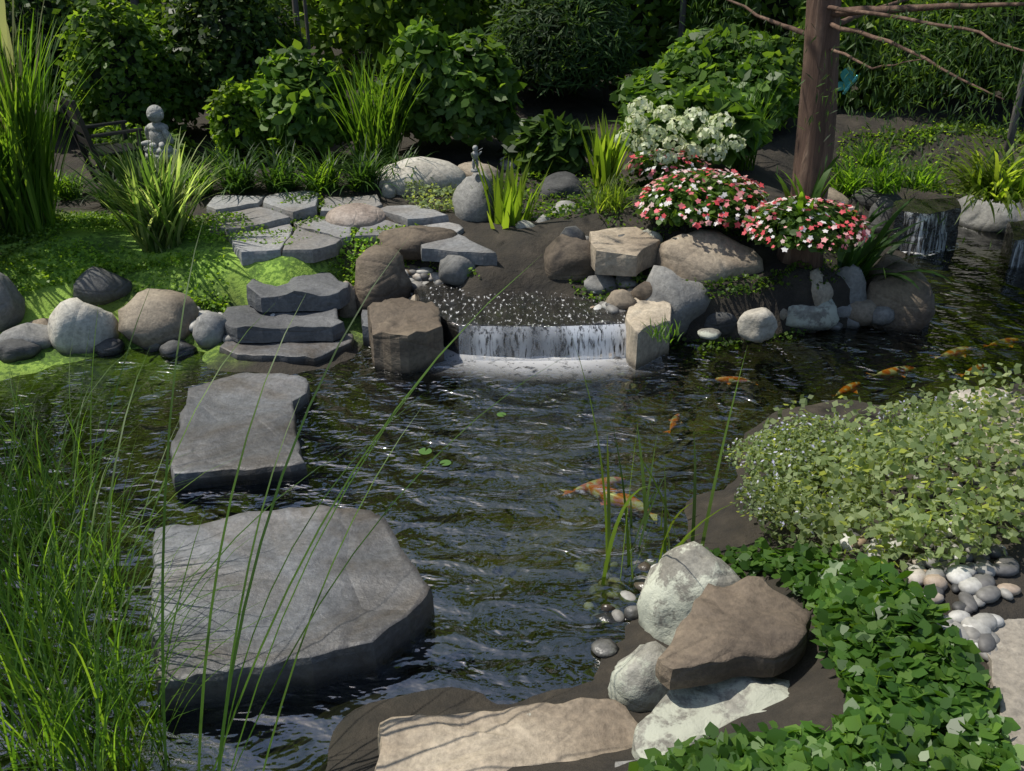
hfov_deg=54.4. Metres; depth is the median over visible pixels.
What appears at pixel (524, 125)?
shrub
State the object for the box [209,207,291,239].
patio flag
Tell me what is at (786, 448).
catmint flower
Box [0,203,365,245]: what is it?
moss lawn
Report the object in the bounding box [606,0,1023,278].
cedar tree sprays
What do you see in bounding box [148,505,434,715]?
stepping rock
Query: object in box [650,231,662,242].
rock
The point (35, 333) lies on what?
rock
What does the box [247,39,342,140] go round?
shrub
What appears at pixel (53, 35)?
shrub
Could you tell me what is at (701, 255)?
rock
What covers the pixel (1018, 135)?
plants
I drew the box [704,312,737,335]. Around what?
rock
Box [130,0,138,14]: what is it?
tree trunk
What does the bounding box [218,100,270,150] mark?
shrub
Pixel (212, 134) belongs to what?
shrub
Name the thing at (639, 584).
rock
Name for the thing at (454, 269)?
rock
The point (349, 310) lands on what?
rock
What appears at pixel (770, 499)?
catmint flower
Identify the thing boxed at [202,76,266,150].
shrub
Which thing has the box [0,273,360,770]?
long sedge
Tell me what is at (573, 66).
shrub
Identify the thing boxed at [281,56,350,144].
shrub
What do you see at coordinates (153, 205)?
variegated grass
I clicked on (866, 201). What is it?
rock
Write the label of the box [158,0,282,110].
shrub
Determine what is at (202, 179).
liriope plant
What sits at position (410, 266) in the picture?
rock
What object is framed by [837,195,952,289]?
iris plant strap
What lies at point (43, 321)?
rock
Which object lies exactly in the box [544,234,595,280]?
rock
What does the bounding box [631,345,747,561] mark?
reed
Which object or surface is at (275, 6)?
shrub
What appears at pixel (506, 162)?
rock
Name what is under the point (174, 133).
shrub
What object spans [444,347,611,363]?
waterfall foam
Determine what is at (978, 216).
rock
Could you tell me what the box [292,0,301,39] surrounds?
tree trunk
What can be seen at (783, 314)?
rock
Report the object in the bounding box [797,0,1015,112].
hedge
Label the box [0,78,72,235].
tall grass
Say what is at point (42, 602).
sedge
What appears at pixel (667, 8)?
hedge
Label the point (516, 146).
shrub
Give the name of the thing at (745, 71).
shrub
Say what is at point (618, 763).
rock
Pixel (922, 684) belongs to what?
ajuga plant
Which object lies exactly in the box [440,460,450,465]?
lily pad
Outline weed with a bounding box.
[640,317,683,342]
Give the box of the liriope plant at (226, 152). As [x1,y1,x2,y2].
[189,138,263,171]
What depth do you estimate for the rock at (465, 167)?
5.58 m
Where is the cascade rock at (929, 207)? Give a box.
[887,197,960,252]
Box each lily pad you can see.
[418,448,431,454]
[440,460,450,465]
[497,412,505,416]
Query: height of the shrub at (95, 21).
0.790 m
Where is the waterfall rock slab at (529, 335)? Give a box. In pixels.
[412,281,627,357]
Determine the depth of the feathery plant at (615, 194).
4.72 m
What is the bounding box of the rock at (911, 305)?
[866,253,934,332]
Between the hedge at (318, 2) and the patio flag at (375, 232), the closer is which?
the patio flag at (375, 232)
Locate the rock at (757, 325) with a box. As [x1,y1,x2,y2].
[737,307,777,342]
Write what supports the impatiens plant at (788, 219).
on the terrain at (816, 694)
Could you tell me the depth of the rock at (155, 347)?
4.25 m
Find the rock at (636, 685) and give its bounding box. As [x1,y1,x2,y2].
[608,641,668,712]
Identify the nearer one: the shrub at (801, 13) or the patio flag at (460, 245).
the patio flag at (460, 245)
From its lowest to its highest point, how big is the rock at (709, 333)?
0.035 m
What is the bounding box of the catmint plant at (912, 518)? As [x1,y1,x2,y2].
[740,362,1023,570]
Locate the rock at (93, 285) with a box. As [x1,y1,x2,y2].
[73,266,131,305]
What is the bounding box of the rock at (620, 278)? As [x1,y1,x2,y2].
[616,276,633,287]
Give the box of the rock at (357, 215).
[325,203,385,230]
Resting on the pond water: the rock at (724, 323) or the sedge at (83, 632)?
the sedge at (83, 632)
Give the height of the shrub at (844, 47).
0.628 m
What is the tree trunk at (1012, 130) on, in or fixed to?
on the terrain at (816, 694)
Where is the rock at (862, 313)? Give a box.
[849,299,876,326]
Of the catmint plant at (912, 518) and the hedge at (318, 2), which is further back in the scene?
the hedge at (318, 2)
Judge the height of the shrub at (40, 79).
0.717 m
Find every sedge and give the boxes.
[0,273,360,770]
[0,304,174,532]
[0,348,145,569]
[0,376,228,644]
[0,385,109,613]
[0,423,215,698]
[0,452,248,731]
[0,507,282,770]
[0,522,261,770]
[161,211,560,770]
[829,153,881,195]
[839,135,915,168]
[851,149,927,194]
[889,149,959,192]
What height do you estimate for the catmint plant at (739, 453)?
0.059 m
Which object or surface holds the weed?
on the terrain at (816, 694)
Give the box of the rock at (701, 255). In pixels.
[656,229,763,282]
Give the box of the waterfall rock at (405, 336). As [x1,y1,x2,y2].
[367,297,443,373]
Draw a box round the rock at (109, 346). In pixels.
[94,338,124,355]
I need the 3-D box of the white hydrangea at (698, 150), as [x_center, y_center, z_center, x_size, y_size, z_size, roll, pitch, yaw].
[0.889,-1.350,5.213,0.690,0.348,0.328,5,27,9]
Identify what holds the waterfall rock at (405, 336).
on the terrain at (816, 694)
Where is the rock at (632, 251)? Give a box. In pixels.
[589,227,659,275]
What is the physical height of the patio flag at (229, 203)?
0.066 m
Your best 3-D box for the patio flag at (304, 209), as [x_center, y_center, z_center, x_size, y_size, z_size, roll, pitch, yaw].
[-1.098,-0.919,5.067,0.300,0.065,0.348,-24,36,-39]
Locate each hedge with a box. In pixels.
[66,0,578,93]
[100,0,319,5]
[371,0,1004,97]
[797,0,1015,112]
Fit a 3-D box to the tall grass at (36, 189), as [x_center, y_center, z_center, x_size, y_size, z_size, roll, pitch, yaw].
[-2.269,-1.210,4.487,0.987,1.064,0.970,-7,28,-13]
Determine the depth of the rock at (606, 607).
2.75 m
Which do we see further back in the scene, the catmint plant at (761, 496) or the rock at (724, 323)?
the rock at (724, 323)
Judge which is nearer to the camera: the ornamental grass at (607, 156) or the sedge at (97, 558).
the sedge at (97, 558)
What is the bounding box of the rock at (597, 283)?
[584,274,616,294]
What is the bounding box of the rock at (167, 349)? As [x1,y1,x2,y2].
[159,339,196,357]
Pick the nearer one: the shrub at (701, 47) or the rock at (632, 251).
the rock at (632, 251)
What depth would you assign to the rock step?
4.34 m
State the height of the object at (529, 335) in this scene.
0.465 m
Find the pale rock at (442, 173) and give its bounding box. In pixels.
[374,156,465,195]
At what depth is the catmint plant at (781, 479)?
2.85 m
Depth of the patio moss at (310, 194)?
5.03 m
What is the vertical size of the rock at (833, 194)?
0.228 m
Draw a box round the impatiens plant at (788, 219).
[742,197,871,254]
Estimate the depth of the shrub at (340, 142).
5.76 m
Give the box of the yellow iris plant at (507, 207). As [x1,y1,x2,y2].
[470,152,550,228]
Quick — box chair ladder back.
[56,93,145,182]
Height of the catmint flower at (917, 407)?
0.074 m
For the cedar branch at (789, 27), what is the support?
attached to the cedar tree
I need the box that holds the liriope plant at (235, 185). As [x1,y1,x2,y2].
[181,139,276,200]
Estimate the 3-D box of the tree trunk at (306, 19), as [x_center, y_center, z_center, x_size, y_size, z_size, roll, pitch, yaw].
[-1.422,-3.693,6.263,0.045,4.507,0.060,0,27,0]
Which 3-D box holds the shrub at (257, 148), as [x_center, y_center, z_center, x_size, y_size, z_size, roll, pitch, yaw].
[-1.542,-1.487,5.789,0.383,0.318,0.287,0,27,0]
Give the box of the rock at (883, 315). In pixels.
[871,306,894,325]
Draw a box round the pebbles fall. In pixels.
[405,267,442,295]
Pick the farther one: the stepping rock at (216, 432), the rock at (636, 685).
the stepping rock at (216, 432)
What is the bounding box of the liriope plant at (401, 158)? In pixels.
[373,141,438,189]
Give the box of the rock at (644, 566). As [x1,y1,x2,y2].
[638,561,650,570]
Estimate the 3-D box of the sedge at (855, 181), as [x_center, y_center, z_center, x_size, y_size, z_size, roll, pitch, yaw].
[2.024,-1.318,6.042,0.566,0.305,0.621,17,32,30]
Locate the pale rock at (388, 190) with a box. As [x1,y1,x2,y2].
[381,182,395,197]
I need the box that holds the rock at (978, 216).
[958,194,1021,232]
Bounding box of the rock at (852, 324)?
[847,318,860,328]
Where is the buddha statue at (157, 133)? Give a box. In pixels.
[141,105,178,159]
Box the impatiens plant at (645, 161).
[623,148,705,180]
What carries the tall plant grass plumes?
attached to the tall grass at (36, 189)
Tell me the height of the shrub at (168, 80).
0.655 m
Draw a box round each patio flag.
[207,195,264,214]
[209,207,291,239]
[229,224,293,265]
[263,190,319,222]
[282,227,341,262]
[294,218,351,245]
[320,194,382,216]
[355,220,405,241]
[380,205,448,226]
[421,234,496,265]
[423,222,463,234]
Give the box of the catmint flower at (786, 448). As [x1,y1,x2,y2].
[755,425,839,467]
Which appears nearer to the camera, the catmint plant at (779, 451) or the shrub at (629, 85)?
the catmint plant at (779, 451)
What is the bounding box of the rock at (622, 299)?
[605,289,636,309]
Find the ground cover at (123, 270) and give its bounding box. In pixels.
[0,233,230,312]
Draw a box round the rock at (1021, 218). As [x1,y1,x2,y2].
[1018,208,1023,220]
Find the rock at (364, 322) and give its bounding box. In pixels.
[361,310,369,345]
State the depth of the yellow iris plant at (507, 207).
4.81 m
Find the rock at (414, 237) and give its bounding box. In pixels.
[377,225,456,259]
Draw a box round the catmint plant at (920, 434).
[888,421,968,448]
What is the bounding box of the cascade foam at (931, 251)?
[902,243,958,254]
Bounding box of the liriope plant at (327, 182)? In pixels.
[275,139,368,195]
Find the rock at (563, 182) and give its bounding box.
[537,171,584,198]
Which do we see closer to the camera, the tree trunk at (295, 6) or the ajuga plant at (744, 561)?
the ajuga plant at (744, 561)
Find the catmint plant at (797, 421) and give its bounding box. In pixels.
[761,413,873,469]
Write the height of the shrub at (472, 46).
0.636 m
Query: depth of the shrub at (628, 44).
6.61 m
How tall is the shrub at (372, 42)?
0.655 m
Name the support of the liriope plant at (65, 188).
on the terrain at (816, 694)
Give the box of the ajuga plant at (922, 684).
[628,536,1023,770]
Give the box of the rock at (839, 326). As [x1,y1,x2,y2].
[829,322,842,329]
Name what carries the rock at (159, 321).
on the terrain at (816, 694)
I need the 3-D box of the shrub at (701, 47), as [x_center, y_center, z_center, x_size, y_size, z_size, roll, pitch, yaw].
[1.391,-2.062,6.497,1.010,0.611,0.854,0,27,0]
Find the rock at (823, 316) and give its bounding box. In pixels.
[786,299,839,330]
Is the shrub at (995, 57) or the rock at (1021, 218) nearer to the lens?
the rock at (1021, 218)
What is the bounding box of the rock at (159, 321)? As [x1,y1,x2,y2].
[118,288,198,347]
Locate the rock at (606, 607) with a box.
[601,604,614,610]
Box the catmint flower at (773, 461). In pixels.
[725,433,812,476]
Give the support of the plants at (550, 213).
on the terrain at (816, 694)
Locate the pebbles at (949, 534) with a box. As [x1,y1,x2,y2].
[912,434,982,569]
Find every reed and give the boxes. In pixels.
[572,338,734,581]
[630,426,697,546]
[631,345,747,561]
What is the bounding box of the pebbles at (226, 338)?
[189,306,274,341]
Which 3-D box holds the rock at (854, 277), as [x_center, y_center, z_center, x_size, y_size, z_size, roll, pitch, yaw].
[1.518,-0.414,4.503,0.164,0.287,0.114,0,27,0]
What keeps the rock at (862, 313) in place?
on the terrain at (816, 694)
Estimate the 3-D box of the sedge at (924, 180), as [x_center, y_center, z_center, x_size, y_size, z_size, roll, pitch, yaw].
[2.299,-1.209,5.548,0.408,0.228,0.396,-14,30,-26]
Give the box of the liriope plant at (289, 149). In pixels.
[243,140,324,165]
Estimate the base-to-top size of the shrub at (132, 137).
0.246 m
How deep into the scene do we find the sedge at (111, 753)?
2.21 m
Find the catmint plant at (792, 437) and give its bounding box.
[753,424,842,473]
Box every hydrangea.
[610,81,777,167]
[614,96,746,165]
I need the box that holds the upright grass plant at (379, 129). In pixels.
[311,43,434,167]
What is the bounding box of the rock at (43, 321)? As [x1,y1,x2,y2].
[29,318,48,324]
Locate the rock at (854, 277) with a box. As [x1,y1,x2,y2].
[834,264,866,303]
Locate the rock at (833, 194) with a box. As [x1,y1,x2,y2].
[827,187,850,206]
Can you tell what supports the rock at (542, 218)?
on the terrain at (816, 694)
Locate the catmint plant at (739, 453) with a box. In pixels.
[723,432,822,479]
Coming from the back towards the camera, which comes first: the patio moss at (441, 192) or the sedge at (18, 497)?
the patio moss at (441, 192)
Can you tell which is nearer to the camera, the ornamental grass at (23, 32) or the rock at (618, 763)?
the rock at (618, 763)
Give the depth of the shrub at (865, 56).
6.63 m
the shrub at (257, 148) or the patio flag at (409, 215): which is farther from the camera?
the shrub at (257, 148)
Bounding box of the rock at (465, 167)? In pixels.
[458,161,499,180]
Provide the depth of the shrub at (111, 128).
5.63 m
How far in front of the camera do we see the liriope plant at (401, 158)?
5.38 m
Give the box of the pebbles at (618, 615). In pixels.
[612,558,655,622]
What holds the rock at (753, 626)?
on the terrain at (816, 694)
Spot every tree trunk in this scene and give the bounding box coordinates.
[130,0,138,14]
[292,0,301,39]
[303,0,310,54]
[603,5,611,101]
[678,0,686,37]
[1002,64,1023,164]
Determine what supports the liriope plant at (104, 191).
on the terrain at (816, 694)
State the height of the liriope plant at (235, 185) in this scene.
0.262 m
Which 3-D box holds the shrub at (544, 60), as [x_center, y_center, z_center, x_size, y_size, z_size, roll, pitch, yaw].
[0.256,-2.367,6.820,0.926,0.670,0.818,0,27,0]
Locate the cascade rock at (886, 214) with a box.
[868,196,893,233]
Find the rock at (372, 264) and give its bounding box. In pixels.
[354,244,411,315]
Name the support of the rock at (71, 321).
on the terrain at (816, 694)
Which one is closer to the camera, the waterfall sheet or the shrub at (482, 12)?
the waterfall sheet
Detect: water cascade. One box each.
[907,212,943,235]
[913,236,946,254]
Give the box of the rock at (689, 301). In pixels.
[646,265,710,342]
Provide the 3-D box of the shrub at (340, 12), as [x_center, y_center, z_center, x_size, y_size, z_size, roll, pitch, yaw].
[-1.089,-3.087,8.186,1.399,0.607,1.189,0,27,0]
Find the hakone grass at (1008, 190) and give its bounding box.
[895,127,1023,223]
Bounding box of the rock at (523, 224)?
[515,220,535,228]
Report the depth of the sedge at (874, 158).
5.55 m
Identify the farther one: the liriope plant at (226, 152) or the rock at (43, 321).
the liriope plant at (226, 152)
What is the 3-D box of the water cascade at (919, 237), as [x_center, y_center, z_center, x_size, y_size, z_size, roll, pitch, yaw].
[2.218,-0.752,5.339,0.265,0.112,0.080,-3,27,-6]
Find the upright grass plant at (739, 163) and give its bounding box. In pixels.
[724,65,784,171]
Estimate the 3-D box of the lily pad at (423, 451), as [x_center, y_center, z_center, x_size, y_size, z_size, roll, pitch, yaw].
[-0.305,0.231,3.503,0.048,0.001,0.047,6,28,12]
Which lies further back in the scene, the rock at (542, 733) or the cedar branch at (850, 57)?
the cedar branch at (850, 57)
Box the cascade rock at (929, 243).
[889,231,957,253]
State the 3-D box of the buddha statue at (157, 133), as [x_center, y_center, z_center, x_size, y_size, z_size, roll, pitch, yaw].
[-1.859,-1.339,5.229,0.175,0.267,0.175,12,29,22]
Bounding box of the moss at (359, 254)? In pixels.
[330,223,479,285]
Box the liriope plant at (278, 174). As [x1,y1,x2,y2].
[219,135,328,199]
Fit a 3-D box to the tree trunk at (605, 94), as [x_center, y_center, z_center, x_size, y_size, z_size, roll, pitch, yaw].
[0.682,-3.796,6.346,0.047,4.408,0.082,12,29,22]
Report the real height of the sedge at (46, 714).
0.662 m
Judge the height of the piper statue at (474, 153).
0.130 m
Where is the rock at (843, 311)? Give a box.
[837,304,851,317]
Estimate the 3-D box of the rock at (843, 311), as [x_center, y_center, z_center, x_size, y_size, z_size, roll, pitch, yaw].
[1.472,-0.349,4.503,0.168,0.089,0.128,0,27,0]
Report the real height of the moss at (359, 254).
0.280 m
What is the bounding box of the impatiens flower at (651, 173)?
[625,148,709,179]
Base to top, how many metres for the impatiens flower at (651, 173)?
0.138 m
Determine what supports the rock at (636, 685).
on the terrain at (816, 694)
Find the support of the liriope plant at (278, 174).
on the terrain at (816, 694)
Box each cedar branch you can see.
[726,0,804,35]
[827,5,1023,51]
[829,21,1003,99]
[830,2,1023,17]
[830,47,925,69]
[840,0,908,25]
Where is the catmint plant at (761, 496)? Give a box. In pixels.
[730,475,823,529]
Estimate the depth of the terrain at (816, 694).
4.48 m
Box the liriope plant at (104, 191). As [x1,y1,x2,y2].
[66,166,125,207]
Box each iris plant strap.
[775,152,878,217]
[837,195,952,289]
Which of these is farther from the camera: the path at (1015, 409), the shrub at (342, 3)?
the shrub at (342, 3)
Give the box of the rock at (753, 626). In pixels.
[655,576,810,689]
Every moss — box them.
[272,190,328,227]
[330,223,479,285]
[402,178,456,212]
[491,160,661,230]
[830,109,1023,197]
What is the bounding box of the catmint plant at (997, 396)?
[955,393,1023,419]
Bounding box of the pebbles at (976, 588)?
[839,520,1021,661]
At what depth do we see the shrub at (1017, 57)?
6.48 m
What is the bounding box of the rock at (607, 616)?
[594,612,616,622]
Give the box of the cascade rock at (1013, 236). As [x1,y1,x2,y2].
[1002,220,1023,266]
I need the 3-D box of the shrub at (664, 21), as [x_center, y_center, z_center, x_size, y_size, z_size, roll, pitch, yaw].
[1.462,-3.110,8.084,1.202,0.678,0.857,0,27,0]
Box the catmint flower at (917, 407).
[878,396,976,426]
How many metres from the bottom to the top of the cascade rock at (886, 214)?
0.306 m
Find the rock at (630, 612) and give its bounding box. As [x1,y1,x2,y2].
[624,606,638,619]
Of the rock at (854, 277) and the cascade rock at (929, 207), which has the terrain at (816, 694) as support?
the cascade rock at (929, 207)
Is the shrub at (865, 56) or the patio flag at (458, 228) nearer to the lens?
the patio flag at (458, 228)
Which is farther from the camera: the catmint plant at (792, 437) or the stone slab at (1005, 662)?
the catmint plant at (792, 437)
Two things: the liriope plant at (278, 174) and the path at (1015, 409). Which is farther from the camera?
the liriope plant at (278, 174)
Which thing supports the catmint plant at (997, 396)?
on the terrain at (816, 694)
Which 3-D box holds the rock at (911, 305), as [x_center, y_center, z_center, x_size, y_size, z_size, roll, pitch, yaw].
[1.744,-0.397,4.524,0.336,0.355,0.303,10,29,18]
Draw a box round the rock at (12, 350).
[0,338,40,362]
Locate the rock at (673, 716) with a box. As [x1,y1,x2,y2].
[631,676,789,759]
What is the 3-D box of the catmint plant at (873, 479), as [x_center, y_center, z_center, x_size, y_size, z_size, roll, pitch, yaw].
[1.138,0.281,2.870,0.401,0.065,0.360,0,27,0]
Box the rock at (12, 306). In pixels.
[0,273,25,331]
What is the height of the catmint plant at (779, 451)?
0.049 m
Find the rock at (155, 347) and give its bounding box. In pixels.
[139,343,160,351]
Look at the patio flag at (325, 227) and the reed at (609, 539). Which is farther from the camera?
the patio flag at (325, 227)
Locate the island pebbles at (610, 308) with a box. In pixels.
[590,280,637,360]
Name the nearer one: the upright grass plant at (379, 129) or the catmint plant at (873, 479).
the catmint plant at (873, 479)
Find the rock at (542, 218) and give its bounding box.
[535,215,550,222]
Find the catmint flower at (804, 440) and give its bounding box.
[766,413,861,458]
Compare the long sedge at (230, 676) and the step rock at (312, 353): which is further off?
the step rock at (312, 353)
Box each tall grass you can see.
[0,0,106,237]
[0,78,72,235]
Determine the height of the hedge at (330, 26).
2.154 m
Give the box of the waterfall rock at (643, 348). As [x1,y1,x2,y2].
[624,288,670,370]
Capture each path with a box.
[968,396,1023,467]
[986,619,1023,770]
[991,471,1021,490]
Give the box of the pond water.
[0,225,1023,770]
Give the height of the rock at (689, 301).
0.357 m
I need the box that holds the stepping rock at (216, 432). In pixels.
[170,372,310,490]
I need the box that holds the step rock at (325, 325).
[222,305,345,342]
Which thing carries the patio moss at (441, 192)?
on the terrain at (816, 694)
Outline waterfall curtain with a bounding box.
[476,324,625,361]
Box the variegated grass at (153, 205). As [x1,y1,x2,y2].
[56,125,234,252]
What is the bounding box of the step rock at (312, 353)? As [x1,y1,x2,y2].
[219,333,353,366]
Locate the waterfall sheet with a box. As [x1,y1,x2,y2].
[430,287,624,321]
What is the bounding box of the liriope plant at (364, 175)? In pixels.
[310,134,402,195]
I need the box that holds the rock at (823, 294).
[810,268,832,305]
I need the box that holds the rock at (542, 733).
[375,697,637,770]
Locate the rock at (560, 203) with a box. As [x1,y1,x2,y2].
[551,200,575,212]
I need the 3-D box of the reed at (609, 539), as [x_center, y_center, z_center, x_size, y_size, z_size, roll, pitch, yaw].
[0.363,0.300,2.759,0.243,0.800,0.594,-8,28,-16]
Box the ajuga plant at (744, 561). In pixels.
[701,544,773,577]
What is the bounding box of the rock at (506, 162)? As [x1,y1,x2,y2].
[500,156,520,169]
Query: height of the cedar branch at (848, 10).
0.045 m
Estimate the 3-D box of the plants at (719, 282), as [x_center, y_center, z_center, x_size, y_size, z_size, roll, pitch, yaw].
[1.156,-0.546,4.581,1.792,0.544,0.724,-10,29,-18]
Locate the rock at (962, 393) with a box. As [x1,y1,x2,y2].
[947,387,1012,412]
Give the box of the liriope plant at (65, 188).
[54,159,109,200]
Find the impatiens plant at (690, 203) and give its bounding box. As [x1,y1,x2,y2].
[635,168,769,230]
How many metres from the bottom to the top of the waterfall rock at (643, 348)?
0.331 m
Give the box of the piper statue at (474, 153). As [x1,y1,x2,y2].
[471,145,482,172]
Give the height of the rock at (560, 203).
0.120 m
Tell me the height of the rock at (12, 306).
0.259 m
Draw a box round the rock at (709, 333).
[697,328,721,339]
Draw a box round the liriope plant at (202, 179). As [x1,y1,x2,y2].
[161,148,239,195]
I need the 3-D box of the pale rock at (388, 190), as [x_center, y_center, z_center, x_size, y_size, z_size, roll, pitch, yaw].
[-0.653,-1.027,5.280,0.079,0.102,0.068,0,27,0]
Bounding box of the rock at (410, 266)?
[405,264,417,274]
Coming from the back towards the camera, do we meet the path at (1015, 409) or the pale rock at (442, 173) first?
the pale rock at (442, 173)
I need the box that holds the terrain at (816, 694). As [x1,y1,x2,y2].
[0,2,1023,770]
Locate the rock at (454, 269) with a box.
[438,255,475,285]
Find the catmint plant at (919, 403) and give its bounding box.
[873,395,975,437]
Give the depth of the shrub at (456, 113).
5.64 m
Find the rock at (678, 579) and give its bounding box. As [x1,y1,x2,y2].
[637,541,740,644]
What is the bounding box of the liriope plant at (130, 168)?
[105,143,174,180]
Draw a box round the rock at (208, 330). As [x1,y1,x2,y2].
[192,312,225,348]
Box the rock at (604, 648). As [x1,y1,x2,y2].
[591,638,618,657]
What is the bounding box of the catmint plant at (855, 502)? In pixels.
[820,479,882,528]
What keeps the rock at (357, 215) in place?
on the terrain at (816, 694)
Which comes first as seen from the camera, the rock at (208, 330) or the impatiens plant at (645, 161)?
the rock at (208, 330)
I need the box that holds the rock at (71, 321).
[47,297,118,354]
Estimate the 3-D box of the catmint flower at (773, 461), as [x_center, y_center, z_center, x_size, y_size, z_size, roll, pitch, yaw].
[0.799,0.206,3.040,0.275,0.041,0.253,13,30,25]
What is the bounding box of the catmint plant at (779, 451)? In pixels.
[752,438,809,473]
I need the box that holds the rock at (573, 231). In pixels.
[560,226,585,239]
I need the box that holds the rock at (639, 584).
[634,578,644,590]
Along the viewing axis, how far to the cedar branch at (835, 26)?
3.79 m
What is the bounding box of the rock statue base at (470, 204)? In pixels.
[452,171,493,221]
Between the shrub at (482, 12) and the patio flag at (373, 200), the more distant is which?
the shrub at (482, 12)
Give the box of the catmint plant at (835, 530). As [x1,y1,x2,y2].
[796,504,860,537]
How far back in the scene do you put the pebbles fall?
4.62 m
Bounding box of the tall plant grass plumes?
[0,0,44,218]
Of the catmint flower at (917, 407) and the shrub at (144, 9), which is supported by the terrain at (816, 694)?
the shrub at (144, 9)
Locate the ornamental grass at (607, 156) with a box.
[577,109,639,190]
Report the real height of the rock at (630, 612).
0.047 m
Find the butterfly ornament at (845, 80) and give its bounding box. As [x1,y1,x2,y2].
[838,67,857,93]
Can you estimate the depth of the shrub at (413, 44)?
5.60 m
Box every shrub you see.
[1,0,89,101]
[6,0,84,103]
[15,47,61,109]
[54,0,173,128]
[56,57,197,135]
[60,3,204,122]
[88,120,145,165]
[93,18,199,128]
[99,125,187,171]
[129,121,196,161]
[148,0,297,104]
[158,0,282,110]
[177,0,310,61]
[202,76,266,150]
[208,80,247,135]
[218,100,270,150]
[218,111,277,157]
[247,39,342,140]
[250,72,350,154]
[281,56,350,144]
[291,97,353,151]
[299,0,381,51]
[314,0,402,50]
[318,0,420,57]
[370,0,493,48]
[372,15,462,142]
[384,89,450,145]
[404,47,519,150]
[430,25,526,136]
[484,0,602,96]
[484,0,621,98]
[487,0,633,92]
[495,125,545,173]
[502,111,578,173]
[503,109,567,171]
[511,0,647,92]
[531,114,594,173]
[609,56,797,130]
[610,68,688,122]
[646,0,730,45]
[652,21,800,105]
[660,0,771,48]
[678,40,801,124]
[786,0,842,64]
[789,1,875,81]
[839,0,905,88]
[865,0,1012,93]
[895,0,1023,109]
[907,0,1023,94]
[916,0,1023,92]
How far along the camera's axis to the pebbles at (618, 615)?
2.79 m
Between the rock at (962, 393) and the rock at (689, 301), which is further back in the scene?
the rock at (689, 301)
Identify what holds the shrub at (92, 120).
on the terrain at (816, 694)
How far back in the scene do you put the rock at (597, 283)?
4.42 m
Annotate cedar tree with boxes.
[776,0,841,268]
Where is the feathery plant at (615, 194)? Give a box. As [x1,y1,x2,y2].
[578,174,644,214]
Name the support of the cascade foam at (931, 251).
on the pond water
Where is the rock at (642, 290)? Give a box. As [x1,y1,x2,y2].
[631,281,652,300]
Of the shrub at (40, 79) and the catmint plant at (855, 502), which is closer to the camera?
the catmint plant at (855, 502)
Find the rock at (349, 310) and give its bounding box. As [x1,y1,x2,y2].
[337,281,357,317]
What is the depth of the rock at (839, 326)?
4.45 m
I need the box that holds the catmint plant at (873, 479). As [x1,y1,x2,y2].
[839,452,911,506]
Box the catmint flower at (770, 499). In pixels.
[737,477,821,526]
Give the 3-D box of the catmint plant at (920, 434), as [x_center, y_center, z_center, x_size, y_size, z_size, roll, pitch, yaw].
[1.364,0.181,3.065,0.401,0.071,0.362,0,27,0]
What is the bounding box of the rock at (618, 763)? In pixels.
[615,760,634,766]
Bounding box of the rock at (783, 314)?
[780,308,787,319]
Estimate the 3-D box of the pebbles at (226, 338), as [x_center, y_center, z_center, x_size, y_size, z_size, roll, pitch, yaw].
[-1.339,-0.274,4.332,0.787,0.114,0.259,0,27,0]
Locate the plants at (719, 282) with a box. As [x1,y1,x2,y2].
[568,216,844,352]
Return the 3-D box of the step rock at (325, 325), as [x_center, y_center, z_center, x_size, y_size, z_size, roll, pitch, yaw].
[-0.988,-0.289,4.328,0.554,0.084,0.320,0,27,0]
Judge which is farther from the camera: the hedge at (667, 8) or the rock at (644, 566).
the hedge at (667, 8)
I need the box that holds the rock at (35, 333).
[0,322,51,348]
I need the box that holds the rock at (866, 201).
[849,187,902,210]
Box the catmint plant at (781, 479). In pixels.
[744,475,818,515]

